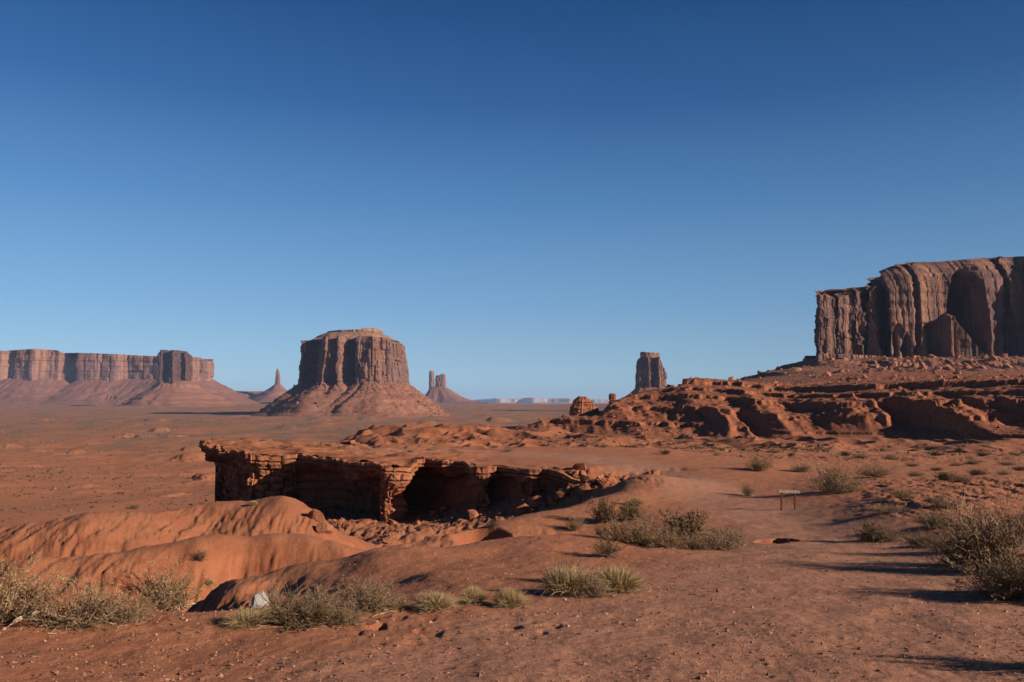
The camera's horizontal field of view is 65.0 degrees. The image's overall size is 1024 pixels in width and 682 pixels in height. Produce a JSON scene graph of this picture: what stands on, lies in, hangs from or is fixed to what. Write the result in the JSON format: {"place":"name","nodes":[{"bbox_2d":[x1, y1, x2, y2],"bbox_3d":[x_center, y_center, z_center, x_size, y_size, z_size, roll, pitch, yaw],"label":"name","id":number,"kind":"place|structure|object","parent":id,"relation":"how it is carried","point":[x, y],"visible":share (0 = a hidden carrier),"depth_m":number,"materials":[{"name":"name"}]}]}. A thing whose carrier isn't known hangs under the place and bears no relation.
{"place":"outdoors","nodes":[
{"label":"outdoors","id":0,"kind":"place"},
{"bbox_2d":[0,445,1023,681],"bbox_3d":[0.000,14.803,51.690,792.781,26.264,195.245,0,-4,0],"label":"ground","id":1,"kind":"structure","parent":0,"point":[280,539],"depth_m":29.71,"materials":[{"name":"red soil"}]},
{"bbox_2d":[7,607,50,626],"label":"dead branch","id":2,"kind":"object","parent":1,"relation":"on","point":[28,614],"visible":0.75,"depth_m":10.74,"materials":[{"name":"brown wood"}]},
{"bbox_2d":[6,586,57,615],"bbox_3d":[-6.774,3.636,11.244,0.736,0.499,0.634,2,-4,-20],"label":"brush","id":3,"kind":"object","parent":1,"relation":"on","point":[38,601],"visible":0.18,"depth_m":11.27,"materials":[{"name":"green plant"}]},
{"bbox_2d":[0,549,66,621],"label":"sagebrush","id":4,"kind":"object","parent":1,"relation":"on","point":[11,600],"visible":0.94,"depth_m":10.92,"materials":[{"name":"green plant"}]},
{"bbox_2d":[13,564,139,633],"bbox_3d":[-5.756,3.452,10.821,1.514,0.927,1.317,1,-4,-9],"label":"scrub bush","id":5,"kind":"object","parent":1,"relation":"on","point":[76,615],"visible":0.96,"depth_m":10.63,"materials":[{"name":"green plant"}]},
{"bbox_2d":[77,585,164,627],"bbox_3d":[-5.243,3.644,10.975,1.181,0.530,1.070,-3,-5,39],"label":"scrub bush","id":6,"kind":"object","parent":1,"relation":"on","point":[135,611],"visible":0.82,"depth_m":10.96,"materials":[{"name":"green plant"}]},
{"bbox_2d":[126,555,208,611],"bbox_3d":[-11.449,8.142,26.767,2.683,1.972,2.623,1,-4,-18],"label":"sagebrush","id":7,"kind":"object","parent":1,"relation":"on","point":[171,598],"visible":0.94,"depth_m":26.70,"materials":[{"name":"green plant"}]},
{"bbox_2d":[159,583,195,611],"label":"dead roots","id":8,"kind":"object","parent":1,"relation":"on","point":[189,606],"visible":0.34,"depth_m":27.05,"materials":[{"name":"brown wood"}]},
{"bbox_2d":[194,549,206,560],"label":"shrub","id":9,"kind":"object","parent":1,"relation":"on","point":[200,556],"visible":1,"depth_m":28.86,"materials":[{"name":"green plant"}]},
{"bbox_2d":[205,579,214,585],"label":"grass tuft","id":10,"kind":"object","parent":1,"relation":"on","point":[210,581],"visible":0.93,"depth_m":28.33,"materials":[{"name":"plant"}]},
{"bbox_2d":[219,604,274,630],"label":"grass tuft","id":11,"kind":"object","parent":1,"relation":"on","point":[242,618],"visible":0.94,"depth_m":10.80,"materials":[{"name":"plant"}]},
{"bbox_2d":[247,500,257,505],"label":"grass tuft","id":12,"kind":"object","parent":1,"relation":"on","point":[252,503],"visible":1,"depth_m":53.59,"materials":[{"name":"plant"}]},
{"bbox_2d":[251,591,268,609],"bbox_3d":[-5.962,6.180,19.031,0.422,0.487,0.345,1,-4,-17],"label":"boulder","id":13,"kind":"object","parent":1,"relation":"on","point":[259,600],"visible":0.64,"depth_m":18.93,"materials":[{"name":"grey stone"}]},
{"bbox_2d":[246,580,310,620],"bbox_3d":[-3.430,3.801,11.865,0.965,0.611,0.860,0,-4,-2],"label":"dry bush","id":14,"kind":"object","parent":1,"relation":"on","point":[281,603],"visible":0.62,"depth_m":11.86,"materials":[{"name":"brown plant"}]},
{"bbox_2d":[248,595,345,633],"bbox_3d":[-2.852,3.667,10.866,1.470,0.376,1.154,2,-5,-25],"label":"brush","id":15,"kind":"object","parent":1,"relation":"on","point":[296,617],"visible":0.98,"depth_m":10.82,"materials":[{"name":"green plant"}]},
{"bbox_2d":[308,509,324,521],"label":"boulder","id":16,"kind":"object","parent":1,"relation":"on","point":[316,515],"visible":1,"depth_m":51.85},
{"bbox_2d":[291,577,344,619],"bbox_3d":[-2.855,3.806,11.876,0.811,0.603,0.906,-1,-4,16],"label":"dry bush","id":17,"kind":"object","parent":1,"relation":"on","point":[319,596],"visible":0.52,"depth_m":11.92,"materials":[{"name":"brown plant"}]},
{"bbox_2d":[316,522,333,533],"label":"boulder","id":18,"kind":"object","parent":1,"relation":"on","point":[322,527],"visible":1,"depth_m":50.86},
{"bbox_2d":[337,519,343,527],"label":"boulder","id":19,"kind":"object","parent":1,"relation":"on","point":[340,522],"visible":0.91,"depth_m":76.20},
{"bbox_2d":[317,598,378,628],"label":"scrub bush","id":20,"kind":"object","parent":1,"relation":"on","point":[349,617],"visible":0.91,"depth_m":10.93,"materials":[{"name":"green plant"}]},
{"bbox_2d":[332,567,403,613],"bbox_3d":[-2.234,3.813,12.251,1.054,0.732,1.162,4,-5,-41],"label":"scrub bush","id":21,"kind":"object","parent":1,"relation":"on","point":[367,598],"visible":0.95,"depth_m":12.15,"materials":[{"name":"green plant"}]},
{"bbox_2d":[381,537,391,543],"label":"boulder","id":22,"kind":"object","parent":1,"relation":"on","point":[386,540],"visible":0.94,"depth_m":56.91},
{"bbox_2d":[198,437,579,521],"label":"rock promontory","id":23,"kind":"structure","parent":1,"relation":"on","point":[395,482],"depth_m":93.75,"materials":[{"name":"red stone"}]},
{"bbox_2d":[380,586,406,609],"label":"sagebrush","id":24,"kind":"object","parent":1,"relation":"on","point":[396,600],"visible":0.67,"depth_m":12.35,"materials":[{"name":"green plant"}]},
{"bbox_2d":[388,532,400,539],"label":"boulder","id":25,"kind":"object","parent":1,"relation":"on","point":[394,535],"visible":0.91,"depth_m":59.25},
{"bbox_2d":[399,530,404,535],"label":"boulder","id":26,"kind":"object","parent":1,"relation":"on","point":[401,532],"visible":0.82,"depth_m":61.56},
{"bbox_2d":[406,525,413,531],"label":"boulder","id":27,"kind":"object","parent":1,"relation":"on","point":[409,528],"visible":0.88,"depth_m":66.17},
{"bbox_2d":[414,520,420,524],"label":"boulder","id":28,"kind":"object","parent":1,"relation":"on","point":[417,522],"visible":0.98,"depth_m":76.71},
{"bbox_2d":[407,590,460,612],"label":"grass tuft","id":29,"kind":"object","parent":1,"relation":"on","point":[438,601],"visible":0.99,"depth_m":12.21,"materials":[{"name":"plant"}]},
{"bbox_2d":[457,583,487,603],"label":"grass tuft","id":30,"kind":"object","parent":1,"relation":"on","point":[473,596],"visible":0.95,"depth_m":12.76,"materials":[{"name":"plant"}]},
{"bbox_2d":[326,463,658,524],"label":"broken slabs","id":31,"kind":"structure","parent":1,"relation":"on","point":[556,494],"depth_m":73.04,"materials":[{"name":"stone"}]},
{"bbox_2d":[487,519,500,526],"bbox_3d":[-0.887,8.721,38.544,0.930,0.429,0.730,0,-4,1],"label":"brush","id":32,"kind":"object","parent":1,"relation":"on","point":[491,523],"visible":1,"depth_m":38.47,"materials":[{"name":"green plant"}]},
{"bbox_2d":[488,586,534,607],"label":"grass tuft","id":33,"kind":"object","parent":1,"relation":"on","point":[505,598],"visible":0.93,"depth_m":12.55,"materials":[{"name":"plant"}]},
{"bbox_2d":[0,505,1023,663],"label":"dry litter","id":34,"kind":"object","parent":1,"relation":"on","point":[404,607],"visible":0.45,"depth_m":12.43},
{"bbox_2d":[543,553,594,576],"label":"scrub bush","id":35,"kind":"object","parent":1,"relation":"on","point":[562,566],"visible":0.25,"depth_m":16.21,"materials":[{"name":"green plant"}]},
{"bbox_2d":[563,512,587,530],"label":"sagebrush","id":36,"kind":"object","parent":1,"relation":"on","point":[576,525],"visible":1,"depth_m":38.26,"materials":[{"name":"green plant"}]},
{"bbox_2d":[567,560,610,598],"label":"scrub bush","id":37,"kind":"object","parent":1,"relation":"on","point":[598,591],"visible":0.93,"depth_m":13.84,"materials":[{"name":"green plant"}]},
{"bbox_2d":[585,495,624,522],"bbox_3d":[4.665,8.330,39.851,2.403,1.502,1.886,-3,-5,32],"label":"brush","id":38,"kind":"object","parent":1,"relation":"on","point":[601,513],"visible":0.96,"depth_m":39.68,"materials":[{"name":"green plant"}]},
{"bbox_2d":[589,534,626,556],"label":"shrub","id":39,"kind":"object","parent":1,"relation":"on","point":[609,550],"visible":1,"depth_m":21.77,"materials":[{"name":"green plant"}]},
{"bbox_2d":[592,517,639,541],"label":"sagebrush","id":40,"kind":"object","parent":1,"relation":"on","point":[618,534],"visible":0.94,"depth_m":25.29,"materials":[{"name":"green plant"}]},
{"bbox_2d":[617,498,646,519],"bbox_3d":[5.880,8.367,39.987,1.587,1.300,1.954,0,-4,0],"label":"brush","id":41,"kind":"object","parent":1,"relation":"on","point":[629,514],"visible":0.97,"depth_m":39.71,"materials":[{"name":"green plant"}]},
{"bbox_2d":[626,497,644,506],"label":"grass tuft","id":42,"kind":"object","parent":1,"relation":"on","point":[639,501],"visible":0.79,"depth_m":46.53,"materials":[{"name":"plant"}]},
{"bbox_2d":[615,511,672,545],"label":"sagebrush","id":43,"kind":"object","parent":1,"relation":"on","point":[637,539],"visible":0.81,"depth_m":25.25,"materials":[{"name":"green plant"}]},
{"bbox_2d":[638,525,691,548],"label":"sagebrush","id":44,"kind":"object","parent":1,"relation":"on","point":[668,543],"visible":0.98,"depth_m":24.40,"materials":[{"name":"green plant"}]},
{"bbox_2d":[659,449,670,453],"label":"brush","id":45,"kind":"object","parent":1,"relation":"on","point":[666,452],"visible":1,"depth_m":92.66,"materials":[{"name":"green plant"}]},
{"bbox_2d":[639,507,727,546],"bbox_3d":[6.307,6.773,29.192,3.318,1.682,2.856,2,-5,-27],"label":"brush","id":46,"kind":"object","parent":1,"relation":"on","point":[693,526],"visible":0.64,"depth_m":28.97,"materials":[{"name":"green plant"}]},
{"bbox_2d":[677,532,717,550],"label":"scrub bush","id":47,"kind":"object","parent":1,"relation":"on","point":[695,544],"visible":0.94,"depth_m":25.21,"materials":[{"name":"green plant"}]},
{"bbox_2d":[683,523,750,550],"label":"scrub bush","id":48,"kind":"object","parent":1,"relation":"on","point":[723,544],"visible":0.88,"depth_m":25.72,"materials":[{"name":"green plant"}]},
{"bbox_2d":[740,451,779,470],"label":"sagebrush","id":49,"kind":"object","parent":1,"relation":"on","point":[757,465],"visible":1,"depth_m":74.98,"materials":[{"name":"green plant"}]},
{"bbox_2d":[769,448,780,452],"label":"sagebrush","id":50,"kind":"object","parent":1,"relation":"on","point":[775,451],"visible":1,"depth_m":129.86,"materials":[{"name":"green plant"}]},
{"bbox_2d":[779,490,799,510],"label":"sign","id":51,"kind":"object","parent":1,"relation":"on","point":[790,491],"visible":0.86,"depth_m":43.66,"materials":[{"name":"brown wood"}]},
{"bbox_2d":[787,460,815,472],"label":"scrub bush","id":52,"kind":"object","parent":1,"relation":"on","point":[800,469],"visible":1,"depth_m":75.26,"materials":[{"name":"green plant"}]},
{"bbox_2d":[798,459,873,493],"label":"sagebrush","id":53,"kind":"object","parent":1,"relation":"on","point":[833,475],"visible":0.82,"depth_m":50.83,"materials":[{"name":"green plant"}]},
{"bbox_2d":[839,451,853,455],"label":"brush","id":54,"kind":"object","parent":1,"relation":"on","point":[843,453],"visible":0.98,"depth_m":114.63,"materials":[{"name":"green plant"}]},
{"bbox_2d":[828,476,873,493],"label":"scrub bush","id":55,"kind":"object","parent":1,"relation":"on","point":[843,489],"visible":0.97,"depth_m":48.84,"materials":[{"name":"green plant"}]},
{"bbox_2d":[853,452,868,458],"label":"scrub bush","id":56,"kind":"object","parent":1,"relation":"on","point":[860,456],"visible":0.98,"depth_m":101.02,"materials":[{"name":"green plant"}]},
{"bbox_2d":[854,459,898,477],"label":"sagebrush","id":57,"kind":"object","parent":1,"relation":"on","point":[876,471],"visible":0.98,"depth_m":62.15,"materials":[{"name":"green plant"}]},
{"bbox_2d":[865,503,908,513],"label":"dry bush","id":58,"kind":"object","parent":1,"relation":"on","point":[884,509],"visible":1,"depth_m":33.09,"materials":[{"name":"green plant"}]},
{"bbox_2d":[881,453,901,460],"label":"sagebrush","id":59,"kind":"object","parent":1,"relation":"on","point":[891,457],"visible":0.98,"depth_m":99.00,"materials":[{"name":"green plant"}]},
{"bbox_2d":[884,488,919,497],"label":"sagebrush","id":60,"kind":"object","parent":1,"relation":"on","point":[901,494],"visible":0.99,"depth_m":41.51,"materials":[{"name":"green plant"}]},
{"bbox_2d":[902,461,919,466],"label":"scrub bush","id":61,"kind":"object","parent":1,"relation":"on","point":[911,464],"visible":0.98,"depth_m":85.59,"materials":[{"name":"green plant"}]},
{"bbox_2d":[908,469,925,475],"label":"scrub bush","id":62,"kind":"object","parent":1,"relation":"on","point":[913,473],"visible":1,"depth_m":61.65,"materials":[{"name":"green plant"}]},
{"bbox_2d":[894,528,946,547],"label":"scrub bush","id":63,"kind":"object","parent":1,"relation":"on","point":[915,541],"visible":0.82,"depth_m":23.95,"materials":[{"name":"brown plant"}]},
{"bbox_2d":[905,508,964,529],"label":"scrub bush","id":64,"kind":"object","parent":1,"relation":"on","point":[932,520],"visible":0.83,"depth_m":28.34,"materials":[{"name":"brown plant"}]},
{"bbox_2d":[928,466,943,470],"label":"brush","id":65,"kind":"object","parent":1,"relation":"on","point":[937,469],"visible":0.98,"depth_m":76.23,"materials":[{"name":"green plant"}]},
{"bbox_2d":[929,451,944,455],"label":"brush","id":66,"kind":"object","parent":1,"relation":"on","point":[935,453],"visible":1,"depth_m":113.36,"materials":[{"name":"green plant"}]},
{"bbox_2d":[921,490,972,509],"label":"scrub bush","id":67,"kind":"object","parent":1,"relation":"on","point":[938,503],"visible":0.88,"depth_m":33.03,"materials":[{"name":"green plant"}]},
{"bbox_2d":[933,471,961,480],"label":"brush","id":68,"kind":"object","parent":1,"relation":"on","point":[944,476],"visible":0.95,"depth_m":53.58,"materials":[{"name":"green plant"}]},
{"bbox_2d":[911,508,989,568],"bbox_3d":[10.727,4.735,18.986,1.914,1.493,1.851,0,-4,-2],"label":"scrub bush","id":69,"kind":"object","parent":1,"relation":"on","point":[936,555],"visible":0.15,"depth_m":19.19,"materials":[{"name":"brown plant"}]},
{"bbox_2d":[947,461,962,465],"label":"scrub bush","id":70,"kind":"object","parent":1,"relation":"on","point":[954,464],"visible":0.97,"depth_m":86.68,"materials":[{"name":"green plant"}]},
{"bbox_2d":[950,473,971,481],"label":"sagebrush","id":71,"kind":"object","parent":1,"relation":"on","point":[960,479],"visible":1,"depth_m":52.22,"materials":[{"name":"green plant"}]},
{"bbox_2d":[962,458,980,464],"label":"sagebrush","id":72,"kind":"object","parent":1,"relation":"on","point":[973,462],"visible":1,"depth_m":89.36,"materials":[{"name":"green plant"}]},
{"bbox_2d":[966,467,990,474],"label":"brush","id":73,"kind":"object","parent":1,"relation":"on","point":[975,472],"visible":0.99,"depth_m":62.55,"materials":[{"name":"green plant"}]},
{"bbox_2d":[976,452,990,455],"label":"brush","id":74,"kind":"object","parent":1,"relation":"on","point":[983,454],"visible":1,"depth_m":111.73,"materials":[{"name":"green plant"}]},
{"bbox_2d":[945,542,1023,599],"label":"sagebrush","id":75,"kind":"object","parent":1,"relation":"on","point":[997,588],"visible":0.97,"depth_m":13.60,"materials":[{"name":"green plant"}]},
{"bbox_2d":[967,550,1023,592],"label":"brush","id":76,"kind":"object","parent":1,"relation":"on","point":[990,571],"visible":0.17,"depth_m":14.33,"materials":[{"name":"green plant"}]},
{"bbox_2d":[976,485,1023,547],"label":"dry bush","id":77,"kind":"object","parent":1,"relation":"on","point":[1016,522],"visible":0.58,"depth_m":21.06,"materials":[{"name":"brown plant"}]},
{"bbox_2d":[993,469,1011,474],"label":"sagebrush","id":78,"kind":"object","parent":1,"relation":"on","point":[1002,473],"visible":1,"depth_m":65.60,"materials":[{"name":"green plant"}]},
{"bbox_2d":[991,532,1023,601],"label":"scrub bush","id":79,"kind":"object","parent":1,"relation":"on","point":[1022,571],"visible":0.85,"depth_m":13.30,"materials":[{"name":"brown plant"}]},
{"bbox_2d":[996,460,1019,465],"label":"scrub bush","id":80,"kind":"object","parent":1,"relation":"on","point":[1006,463],"visible":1,"depth_m":88.04,"materials":[{"name":"green plant"}]},
{"bbox_2d":[1012,465,1023,470],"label":"brush","id":81,"kind":"object","parent":1,"relation":"on","point":[1019,468],"visible":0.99,"depth_m":76.06,"materials":[{"name":"green plant"}]},
{"bbox_2d":[0,403,1023,527],"bbox_3d":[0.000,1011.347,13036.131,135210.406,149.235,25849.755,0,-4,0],"label":"valley floor","id":82,"kind":"structure","parent":0,"point":[480,417],"depth_m":392.21,"materials":[{"name":"red soil"}]},
{"bbox_2d":[0,349,260,404],"bbox_3d":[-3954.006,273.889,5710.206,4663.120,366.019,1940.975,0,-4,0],"label":"mesa","id":83,"kind":"structure","parent":82,"relation":"on","point":[39,377],"depth_m":5118.02,"materials":[{"name":"stone"}]},
{"bbox_2d":[126,504,139,508],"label":"brush","id":84,"kind":"object","parent":82,"relation":"on","point":[133,506],"visible":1,"depth_m":184.53,"materials":[{"name":"green plant"}]},
{"bbox_2d":[116,350,237,406],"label":"butte","id":85,"kind":"object","parent":82,"relation":"on","point":[175,385],"visible":0.97,"depth_m":3831.52,"materials":[{"name":"stone"}]},
{"bbox_2d":[236,391,270,403],"bbox_3d":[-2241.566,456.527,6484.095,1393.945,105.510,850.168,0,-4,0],"label":"mesa","id":86,"kind":"structure","parent":82,"relation":"on","point":[250,394],"depth_m":6289.03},
{"bbox_2d":[251,369,287,402],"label":"butte","id":87,"kind":"object","parent":82,"relation":"on","point":[277,389],"visible":0.77,"depth_m":6082.11,"materials":[{"name":"stone"}]},
{"bbox_2d":[252,328,451,416],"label":"butte","id":88,"kind":"object","parent":82,"relation":"on","point":[363,372],"visible":0.94,"depth_m":2054.69,"materials":[{"name":"stone"}]},
{"bbox_2d":[425,371,487,402],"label":"butte","id":89,"kind":"object","parent":82,"relation":"on","point":[440,392],"visible":0.9,"depth_m":6417.89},
{"bbox_2d":[0,417,1023,525],"bbox_3d":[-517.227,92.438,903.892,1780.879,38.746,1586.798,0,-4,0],"label":"valley brush","id":90,"kind":"object","parent":82,"relation":"on","point":[585,438],"visible":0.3,"depth_m":241.88,"materials":[{"name":"green plant"}]},
{"bbox_2d":[473,398,617,402],"bbox_3d":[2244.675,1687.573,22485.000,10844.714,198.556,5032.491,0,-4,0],"label":"mesa","id":91,"kind":"structure","parent":82,"relation":"on","point":[532,400],"depth_m":20507.72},
{"bbox_2d":[625,352,666,396],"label":"butte","id":92,"kind":"object","parent":82,"relation":"on","point":[651,373],"visible":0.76,"depth_m":2578.15,"materials":[{"name":"stone"}]},
{"bbox_2d":[0,0,1023,399],"label":"sky","id":93,"kind":"structure","parent":0,"point":[529,198],"materials":[{"name":"blue"}]},
{"bbox_2d":[267,451,1023,681],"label":"dirt road","id":94,"kind":"structure","parent":0,"point":[763,522],"depth_m":11.22,"materials":[{"name":"red soil"}]},
{"bbox_2d":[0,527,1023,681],"bbox_3d":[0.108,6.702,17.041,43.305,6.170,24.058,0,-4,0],"label":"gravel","id":95,"kind":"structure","parent":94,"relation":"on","point":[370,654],"depth_m":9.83,"materials":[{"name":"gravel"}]},
{"bbox_2d":[534,563,608,597],"bbox_3d":[1.038,4.208,14.198,1.462,0.594,1.504,1,-4,-19],"label":"grass tuft","id":96,"kind":"object","parent":94,"relation":"on","point":[557,583],"visible":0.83,"depth_m":14.05,"materials":[{"name":"plant"}]},
{"bbox_2d":[595,564,651,593],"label":"grass tuft","id":97,"kind":"object","parent":94,"relation":"on","point":[622,581],"visible":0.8,"depth_m":14.42,"materials":[{"name":"plant"}]},
{"bbox_2d":[724,527,747,544],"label":"dry bush","id":98,"kind":"object","parent":94,"relation":"on","point":[739,535],"visible":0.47,"depth_m":28.13,"materials":[{"name":"brown plant"}]},
{"bbox_2d":[738,481,760,495],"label":"dry bush","id":99,"kind":"object","parent":94,"relation":"on","point":[747,491],"visible":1,"depth_m":53.87,"materials":[{"name":"green plant"}]},
{"bbox_2d":[847,519,889,541],"bbox_3d":[12.340,6.508,27.613,1.705,0.805,1.338,3,-5,-35],"label":"brush","id":100,"kind":"object","parent":94,"relation":"on","point":[864,534],"visible":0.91,"depth_m":27.55,"materials":[{"name":"green plant"}]},
{"bbox_2d":[870,521,907,541],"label":"dry bush","id":101,"kind":"object","parent":94,"relation":"on","point":[887,535],"visible":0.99,"depth_m":26.88,"materials":[{"name":"green plant"}]},
{"bbox_2d":[919,484,1023,572],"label":"dry bush","id":102,"kind":"object","parent":94,"relation":"on","point":[972,522],"visible":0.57,"depth_m":17.96,"materials":[{"name":"green plant"}]},
{"bbox_2d":[938,516,1023,572],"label":"brush","id":103,"kind":"object","parent":94,"relation":"on","point":[983,545],"visible":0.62,"depth_m":17.61,"materials":[{"name":"green plant"}]},
{"bbox_2d":[513,370,1023,440],"bbox_3d":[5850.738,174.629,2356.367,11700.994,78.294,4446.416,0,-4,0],"label":"hills","id":104,"kind":"structure","parent":0,"point":[925,418],"depth_m":272.89,"materials":[{"name":"stone"}]},
{"bbox_2d":[569,396,599,415],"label":"rock stack","id":105,"kind":"object","parent":104,"relation":"on","point":[581,405],"visible":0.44,"depth_m":340.94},
{"bbox_2d":[609,393,615,401],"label":"rock pinnacle","id":106,"kind":"object","parent":104,"relation":"on","point":[612,396],"visible":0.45,"depth_m":373.08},
{"bbox_2d":[515,370,1023,439],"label":"rubble","id":107,"kind":"object","parent":104,"relation":"on","point":[849,378],"visible":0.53,"depth_m":304.07,"materials":[{"name":"stone"}]},
{"bbox_2d":[728,256,1023,381],"bbox_3d":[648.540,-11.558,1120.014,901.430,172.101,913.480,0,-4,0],"label":"mesa","id":108,"kind":"structure","parent":104,"relation":"on","point":[960,315],"depth_m":887.30,"materials":[{"name":"stone"}]}
]}

